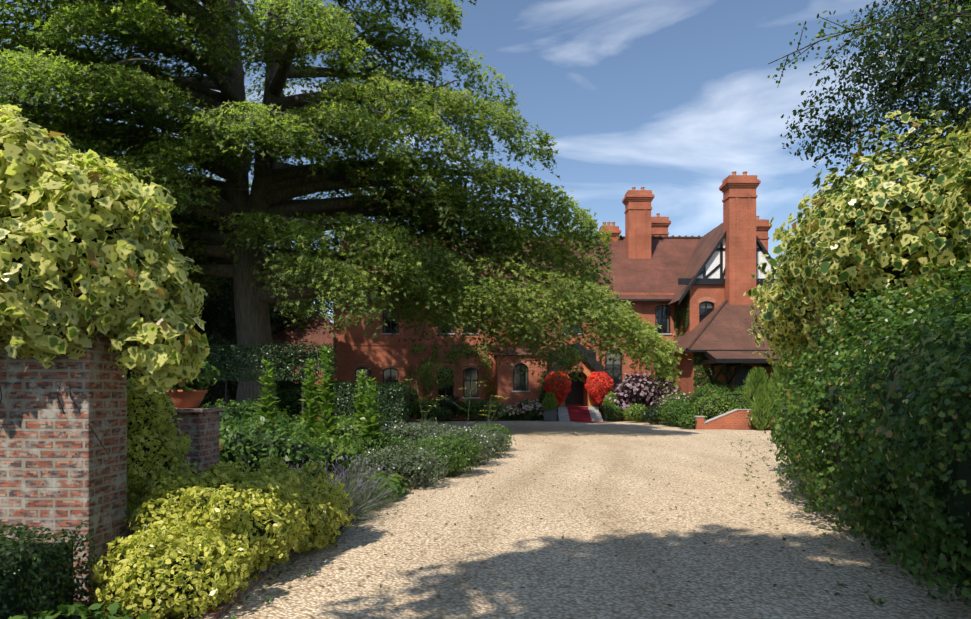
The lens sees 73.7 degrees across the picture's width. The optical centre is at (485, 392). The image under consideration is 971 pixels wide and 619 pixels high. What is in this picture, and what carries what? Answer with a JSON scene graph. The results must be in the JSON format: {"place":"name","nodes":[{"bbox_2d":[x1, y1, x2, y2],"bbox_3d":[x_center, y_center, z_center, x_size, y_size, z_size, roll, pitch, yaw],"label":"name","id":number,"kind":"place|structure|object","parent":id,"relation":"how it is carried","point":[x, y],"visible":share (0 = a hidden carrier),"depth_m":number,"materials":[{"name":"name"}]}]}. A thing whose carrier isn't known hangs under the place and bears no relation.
{"place":"outdoors","nodes":[
{"label":"outdoors","id":0,"kind":"place"},
{"bbox_2d":[127,368,137,388],"bbox_3d":[-14.845,-0.870,28.370,4.829,5.024,4.754,0,0,-1],"label":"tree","id":1,"kind":"object","parent":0,"point":[128,375],"depth_m":27.31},
{"bbox_2d":[192,277,286,338],"bbox_3d":[-13.618,-3.003,33.115,6.766,9.285,6.826,0,0,-1],"label":"hedge","id":2,"kind":"object","parent":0,"point":[220,315],"depth_m":30.95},
{"bbox_2d":[269,272,332,341],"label":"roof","id":3,"kind":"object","parent":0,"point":[294,317],"depth_m":42.03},
{"bbox_2d":[0,0,690,429],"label":"cedar","id":4,"kind":"object","parent":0,"point":[416,238],"depth_m":22.60,"materials":[{"name":"green plant"}]},
{"bbox_2d":[196,446,502,618],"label":"drive edging","id":5,"kind":"object","parent":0,"point":[223,607],"visible":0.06,"depth_m":5.06,"materials":[{"name":"grey stone"}]},
{"bbox_2d":[0,0,970,321],"label":"sky","id":6,"kind":"structure","parent":0,"point":[670,99],"materials":[{"name":"blue"}]},
{"bbox_2d":[76,419,970,618],"bbox_3d":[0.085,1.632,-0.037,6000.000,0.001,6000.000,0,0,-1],"label":"ground","id":7,"kind":"structure","parent":0,"point":[414,420],"depth_m":6.61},
{"bbox_2d":[0,520,101,618],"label":"box hedge","id":8,"kind":"object","parent":7,"relation":"on","point":[21,533],"visible":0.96,"depth_m":4.20,"materials":[{"name":"green plant"}]},
{"bbox_2d":[8,602,152,618],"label":"plants","id":9,"kind":"object","parent":7,"relation":"on","point":[82,612],"visible":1,"depth_m":3.82,"materials":[{"name":"green plant"}]},
{"bbox_2d":[0,322,223,606],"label":"brick pillar","id":10,"kind":"structure","parent":7,"relation":"on","point":[50,457],"depth_m":4.96,"materials":[{"name":"red brick"}]},
{"bbox_2d":[0,379,108,472],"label":"ivy stems","id":11,"kind":"object","parent":10,"relation":"attached to","point":[63,411],"visible":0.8,"depth_m":4.92,"materials":[{"name":"plant"}]},
{"bbox_2d":[0,104,209,394],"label":"variegated ivy","id":12,"kind":"object","parent":10,"relation":"on","point":[67,183],"visible":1,"depth_m":4.80,"materials":[{"name":"green plant"}]},
{"bbox_2d":[166,390,206,407],"bbox_3d":[-3.500,0.074,7.593,0.440,0.215,0.440,0,0,-1],"label":"terracotta pot","id":13,"kind":"object","parent":10,"relation":"on","point":[186,399],"visible":0.88,"depth_m":7.46,"materials":[{"name":"orange ceramic"}]},
{"bbox_2d":[169,358,220,391],"bbox_3d":[-3.504,-0.186,7.596,0.701,0.474,0.667,0,0,-1],"label":"pot plant","id":14,"kind":"object","parent":13,"relation":"in","point":[207,375],"visible":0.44,"depth_m":7.56,"materials":[{"name":"green plant"}]},
{"bbox_2d":[165,324,237,407],"bbox_3d":[-28.251,-0.930,30.886,34.210,5.354,7.734,0,0,-1],"label":"yew hedge","id":15,"kind":"object","parent":7,"relation":"on","point":[212,334],"visible":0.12,"depth_m":28.69,"materials":[{"name":"green plant"}]},
{"bbox_2d":[127,379,293,471],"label":"dark border shrubs","id":16,"kind":"object","parent":7,"relation":"on","point":[233,410],"visible":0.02,"depth_m":12.27,"materials":[{"name":"green plant"}]},
{"bbox_2d":[198,335,237,407],"bbox_3d":[-28.514,-0.628,31.146,33.340,4.520,6.840,0,0,-1],"label":"yew hedge","id":17,"kind":"object","parent":7,"relation":"on","point":[212,392],"visible":0.1,"depth_m":28.43,"materials":[{"name":"green plant"}]},
{"bbox_2d":[90,371,354,618],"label":"euonymus bush","id":18,"kind":"object","parent":7,"relation":"on","point":[288,531],"visible":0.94,"depth_m":5.42,"materials":[{"name":"yellow plant"}]},
{"bbox_2d":[0,147,498,618],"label":"foliage","id":19,"kind":"object","parent":7,"relation":"on","point":[10,603],"visible":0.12,"depth_m":5.99,"materials":[{"name":"green plant"}]},
{"bbox_2d":[209,355,334,414],"bbox_3d":[-7.192,0.076,20.333,4.900,3.112,0.070,0,0,-1],"label":"trellis","id":20,"kind":"object","parent":7,"relation":"on","point":[303,377],"visible":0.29,"depth_m":20.32,"materials":[{"name":"wood"}]},
{"bbox_2d":[274,354,331,418],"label":"wing front","id":21,"kind":"structure","parent":7,"relation":"on","point":[304,357],"depth_m":40.84,"materials":[{"name":"brick"}]},
{"bbox_2d":[203,339,410,427],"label":"clipped hedges","id":22,"kind":"object","parent":7,"relation":"on","point":[351,385],"visible":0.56,"depth_m":20.06,"materials":[{"name":"green plant"}]},
{"bbox_2d":[253,344,386,448],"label":"columnar shrubs","id":23,"kind":"object","parent":7,"relation":"on","point":[309,417],"visible":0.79,"depth_m":12.69,"materials":[{"name":"green plant"}]},
{"bbox_2d":[129,398,513,475],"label":"border shrubs","id":24,"kind":"object","parent":7,"relation":"on","point":[228,433],"visible":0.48,"depth_m":10.81,"materials":[{"name":"green plant"}]},
{"bbox_2d":[287,413,370,477],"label":"border shrubs","id":25,"kind":"object","parent":7,"relation":"on","point":[350,444],"visible":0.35,"depth_m":11.71,"materials":[{"name":"green plant"}]},
{"bbox_2d":[257,455,414,543],"bbox_3d":[-2.196,1.191,8.076,2.378,0.868,3.535,0,0,-1],"label":"lavender","id":26,"kind":"object","parent":7,"relation":"on","point":[373,504],"depth_m":8.40,"materials":[{"name":"green plant"}]},
{"bbox_2d":[265,347,509,445],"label":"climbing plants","id":27,"kind":"object","parent":7,"relation":"on","point":[488,420],"visible":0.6,"depth_m":14.40,"materials":[{"name":"green plant"}]},
{"bbox_2d":[405,379,515,414],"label":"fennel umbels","id":28,"kind":"object","parent":27,"relation":"on","point":[463,388],"visible":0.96,"depth_m":16.04,"materials":[{"name":"plant"}]},
{"bbox_2d":[347,417,514,490],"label":"lavender bushes","id":29,"kind":"object","parent":7,"relation":"on","point":[444,432],"visible":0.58,"depth_m":13.88,"materials":[{"name":"green plant"}]},
{"bbox_2d":[351,421,511,469],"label":"flowers","id":30,"kind":"object","parent":29,"relation":"on","point":[435,442],"visible":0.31,"depth_m":14.19,"materials":[{"name":"plant"}]},
{"bbox_2d":[222,371,738,424],"bbox_3d":[0.158,0.261,34.456,27.341,2.909,10.605,0,0,-1],"label":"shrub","id":31,"kind":"object","parent":7,"relation":"on","point":[645,415],"visible":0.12,"depth_m":35.41,"materials":[{"name":"green plant"}]},
{"bbox_2d":[333,301,677,404],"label":"front wall","id":32,"kind":"structure","parent":7,"relation":"on","point":[375,357],"depth_m":39.92,"materials":[{"name":"brick"}]},
{"bbox_2d":[227,371,786,428],"bbox_3d":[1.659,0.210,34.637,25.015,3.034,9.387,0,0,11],"label":"shrubs","id":33,"kind":"object","parent":7,"relation":"on","point":[690,403],"visible":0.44,"depth_m":33.31,"materials":[{"name":"green plant"}]},
{"bbox_2d":[498,392,774,420],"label":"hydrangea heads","id":34,"kind":"object","parent":33,"relation":"on","point":[528,406],"visible":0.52,"depth_m":37.06,"materials":[{"name":"plant"}]},
{"bbox_2d":[600,372,678,409],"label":"smoke bush plumes","id":35,"kind":"object","parent":33,"relation":"on","point":[634,387],"visible":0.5,"depth_m":36.72,"materials":[{"name":"plant"}]},
{"bbox_2d":[497,360,546,404],"bbox_3d":[2.184,-0.293,38.638,2.940,3.850,0.300,0,0,-1],"label":"bay front","id":36,"kind":"object","parent":7,"relation":"on","point":[504,381],"visible":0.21,"depth_m":38.48,"materials":[{"name":"brick"}]},
{"bbox_2d":[274,230,778,404],"bbox_3d":[3.138,-4.468,39.612,34.896,12.200,8.828,0,0,16],"label":"black timber","id":37,"kind":"object","parent":7,"relation":"on","point":[575,393],"visible":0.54,"depth_m":37.75,"materials":[{"name":"paint"}]},
{"bbox_2d":[272,223,778,368],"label":"roof tiles","id":38,"kind":"object","parent":37,"relation":"attached to","point":[662,269],"depth_m":40.67,"materials":[{"name":"brown tile"}]},
{"bbox_2d":[697,238,776,278],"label":"gable panels","id":39,"kind":"object","parent":37,"relation":"attached to","point":[713,262],"depth_m":37.80,"materials":[{"name":"white paint"}]},
{"bbox_2d":[381,333,671,420],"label":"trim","id":40,"kind":"structure","parent":7,"relation":"on","point":[563,414],"depth_m":37.73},
{"bbox_2d":[543,371,613,403],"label":"heart-shaped flower displays","id":41,"kind":"object","parent":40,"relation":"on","point":[596,398],"visible":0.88,"depth_m":37.32,"materials":[{"name":"red plant"}]},
{"bbox_2d":[566,406,597,421],"bbox_3d":[5.628,1.224,37.589,1.883,0.800,4.876,0,0,-10],"label":"red carpet","id":42,"kind":"object","parent":40,"relation":"on","point":[579,413],"visible":0.98,"depth_m":37.42,"materials":[{"name":"red carpet"}]},
{"bbox_2d":[558,372,603,419],"bbox_3d":[5.406,0.207,38.474,3.500,2.850,0.300,0,0,-1],"label":"porch front","id":43,"kind":"object","parent":7,"relation":"on","point":[597,405],"visible":0.1,"depth_m":38.34,"materials":[{"name":"brick"}]},
{"bbox_2d":[406,344,773,429],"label":"shrubs","id":44,"kind":"object","parent":7,"relation":"on","point":[428,383],"visible":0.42,"depth_m":37.55,"materials":[{"name":"green plant"}]},
{"bbox_2d":[429,175,771,305],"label":"chimneys","id":45,"kind":"object","parent":7,"relation":"on","point":[743,226],"visible":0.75,"depth_m":37.16,"materials":[{"name":"brick"}]},
{"bbox_2d":[602,171,758,225],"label":"chimney pots","id":46,"kind":"object","parent":45,"relation":"on","point":[658,214],"visible":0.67,"depth_m":43.22,"materials":[{"name":"orange ceramic"}]},
{"bbox_2d":[600,370,679,421],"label":"smoke bush leaves","id":47,"kind":"object","parent":7,"relation":"on","point":[630,397],"visible":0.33,"depth_m":36.89,"materials":[{"name":"purple plant"}]},
{"bbox_2d":[675,297,690,395],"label":"house walls","id":48,"kind":"structure","parent":7,"relation":"on","point":[684,366],"depth_m":36.23,"materials":[{"name":"brick"}]},
{"bbox_2d":[275,301,713,396],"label":"window frames","id":49,"kind":"structure","parent":48,"relation":"attached to","point":[520,364],"depth_m":40.03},
{"bbox_2d":[275,303,711,395],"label":"window glass","id":50,"kind":"object","parent":49,"relation":"in","point":[449,391],"depth_m":40.10,"materials":[{"name":"glass"}]},
{"bbox_2d":[274,297,716,373],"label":"window arches","id":51,"kind":"structure","parent":48,"relation":"attached to","point":[700,300],"depth_m":39.87,"materials":[{"name":"brick"}]},
{"bbox_2d":[333,293,674,419],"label":"house trim","id":52,"kind":"structure","parent":48,"relation":"attached to","point":[414,343],"depth_m":39.88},
{"bbox_2d":[560,366,592,406],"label":"porch arch","id":53,"kind":"structure","parent":48,"relation":"attached to","point":[586,372],"depth_m":38.30,"materials":[{"name":"stone"}]},
{"bbox_2d":[562,356,594,371],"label":"porch gable","id":54,"kind":"structure","parent":48,"relation":"attached to","point":[583,364],"depth_m":38.33,"materials":[{"name":"wood"}]},
{"bbox_2d":[673,292,777,405],"bbox_3d":[13.608,-2.316,37.296,5.166,7.373,5.730,0,0,-1],"label":"wall ivy","id":55,"kind":"object","parent":48,"relation":"attached to","point":[685,322],"visible":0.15,"depth_m":34.54,"materials":[{"name":"green plant"}]},
{"bbox_2d":[688,285,767,332],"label":"wall","id":56,"kind":"structure","parent":7,"relation":"on","point":[697,292],"depth_m":37.91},
{"bbox_2d":[694,410,776,429],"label":"garden wall","id":57,"kind":"structure","parent":7,"relation":"on","point":[737,420],"depth_m":28.68,"materials":[{"name":"brick"}]},
{"bbox_2d":[693,409,750,423],"bbox_3d":[11.224,1.048,28.813,3.880,0.637,0.410,0,0,-1],"label":"stair coping","id":58,"kind":"object","parent":57,"relation":"on","point":[716,417],"visible":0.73,"depth_m":28.66,"materials":[{"name":"stone"}]},
{"bbox_2d":[699,394,747,417],"bbox_3d":[11.253,0.847,29.839,2.835,1.569,0.044,0,0,-1],"label":"stair handrail","id":59,"kind":"object","parent":57,"relation":"on","point":[717,399],"visible":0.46,"depth_m":29.82,"materials":[{"name":"metal"}]},
{"bbox_2d":[691,352,779,403],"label":"lean to wall","id":60,"kind":"structure","parent":7,"relation":"on","point":[769,369],"depth_m":34.61,"materials":[{"name":"brick"}]},
{"bbox_2d":[763,256,970,612],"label":"ivy hedge","id":61,"kind":"object","parent":7,"relation":"on","point":[818,471],"visible":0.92,"depth_m":6.08,"materials":[{"name":"green plant"}]},
{"bbox_2d":[782,193,970,557],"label":"foliage","id":62,"kind":"object","parent":7,"relation":"on","point":[962,471],"visible":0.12,"depth_m":6.23,"materials":[{"name":"green plant"}]},
{"bbox_2d":[743,107,970,384],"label":"variegated shrub","id":63,"kind":"object","parent":62,"relation":"on","point":[788,294],"visible":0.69,"depth_m":8.54,"materials":[{"name":"green plant"}]},
{"bbox_2d":[768,0,970,283],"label":"tree","id":64,"kind":"object","parent":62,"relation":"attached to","point":[910,38],"depth_m":8.41,"materials":[{"name":"green plant"}]},
{"bbox_2d":[780,0,970,202],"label":"tree","id":65,"kind":"object","parent":62,"relation":"on","point":[907,63],"visible":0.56,"depth_m":9.12,"materials":[{"name":"green plant"}]},
{"bbox_2d":[219,421,970,618],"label":"gravel drive","id":66,"kind":"structure","parent":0,"point":[594,577],"depth_m":6.76,"materials":[{"name":"beige gravel"}]},
{"bbox_2d":[354,471,407,502],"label":"alchemilla leaves","id":67,"kind":"object","parent":66,"relation":"on","point":[400,486],"visible":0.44,"depth_m":9.81,"materials":[{"name":"green plant"}]},
{"bbox_2d":[543,410,556,421],"bbox_3d":[3.673,1.317,36.955,0.780,0.630,0.780,0,0,-1],"label":"zinc planter","id":68,"kind":"object","parent":66,"relation":"on","point":[550,415],"visible":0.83,"depth_m":36.59,"materials":[{"name":"grey metal"}]},
{"bbox_2d":[229,439,937,618],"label":"gravel weeds","id":69,"kind":"object","parent":66,"relation":"on","point":[763,457],"visible":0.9,"depth_m":6.27,"materials":[{"name":"green plant"}]},
{"bbox_2d":[225,433,967,618],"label":"fallen leaves","id":70,"kind":"object","parent":66,"relation":"on","point":[562,537],"visible":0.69,"depth_m":7.41,"materials":[{"name":"brown plant"}]},
{"bbox_2d":[603,410,618,420],"bbox_3d":[7.173,1.317,36.994,0.780,0.630,0.780,0,0,-1],"label":"zinc planter","id":71,"kind":"object","parent":66,"relation":"on","point":[606,416],"visible":0.25,"depth_m":36.63,"materials":[{"name":"grey metal"}]},
{"bbox_2d":[542,391,618,409],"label":"topiary leaves","id":72,"kind":"object","parent":71,"relation":"on","point":[554,400],"visible":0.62,"depth_m":36.74,"materials":[{"name":"green plant"}]},
{"bbox_2d":[741,359,797,430],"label":"feathery shrubs","id":73,"kind":"object","parent":66,"relation":"on","point":[763,397],"visible":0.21,"depth_m":28.26,"materials":[{"name":"green plant"}]}
]}

